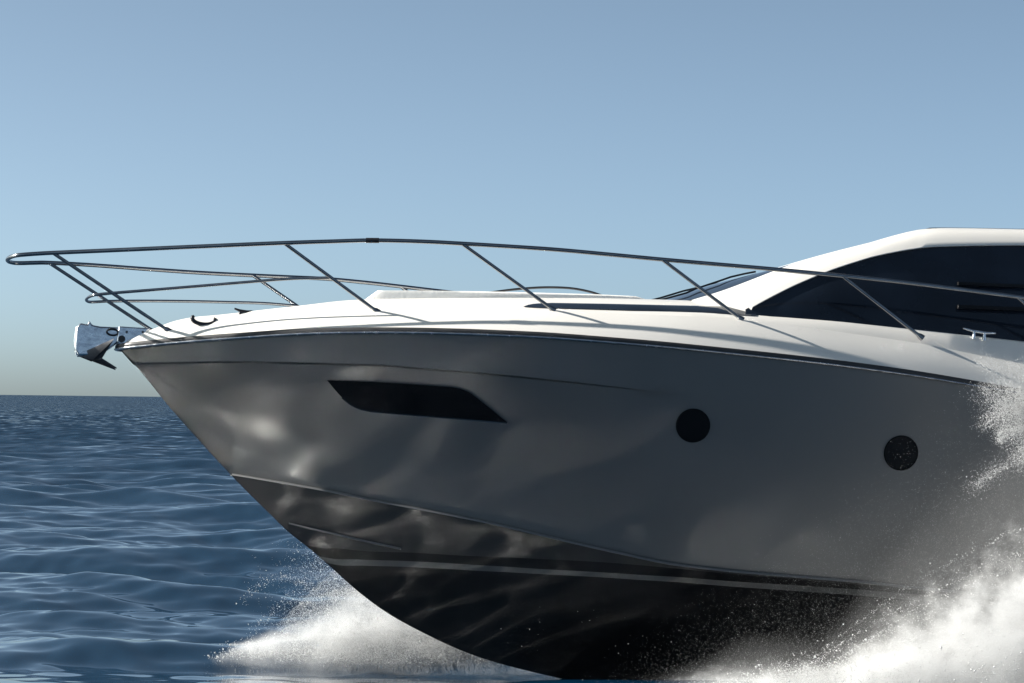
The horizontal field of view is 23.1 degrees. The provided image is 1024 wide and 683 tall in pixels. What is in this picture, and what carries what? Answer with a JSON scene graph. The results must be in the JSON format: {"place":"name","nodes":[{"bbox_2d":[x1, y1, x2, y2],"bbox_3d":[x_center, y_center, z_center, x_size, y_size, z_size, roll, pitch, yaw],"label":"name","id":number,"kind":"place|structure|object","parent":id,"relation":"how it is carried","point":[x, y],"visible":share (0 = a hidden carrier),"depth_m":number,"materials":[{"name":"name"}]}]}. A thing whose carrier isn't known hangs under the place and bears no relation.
{"place":"outdoors","nodes":[
{"label":"outdoors","id":0,"kind":"place"},
{"bbox_2d":[0,395,1023,682],"bbox_3d":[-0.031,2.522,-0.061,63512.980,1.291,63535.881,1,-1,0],"label":"sea","id":1,"kind":"structure","parent":0,"point":[136,533],"depth_m":36.54,"materials":[{"name":"blue liquid"}]},
{"bbox_2d":[204,546,502,668],"bbox_3d":[-0.997,1.792,24.541,3.990,2.858,2.803,1,-1,0],"label":"spray","id":2,"kind":"object","parent":1,"relation":"on","point":[350,632],"visible":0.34,"depth_m":24.01,"materials":[{"name":"white liquid"}]},
{"bbox_2d":[5,228,1023,679],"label":"motor yacht","id":3,"kind":"object","parent":1,"relation":"on","point":[527,480],"visible":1,"depth_m":21.98,"materials":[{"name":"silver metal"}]},
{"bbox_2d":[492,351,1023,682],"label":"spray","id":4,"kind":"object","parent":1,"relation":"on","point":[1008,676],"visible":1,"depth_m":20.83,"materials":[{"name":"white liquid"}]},
{"bbox_2d":[0,0,1023,396],"label":"sky","id":5,"kind":"structure","parent":0,"point":[769,133],"materials":[{"name":"blue"}]}
]}

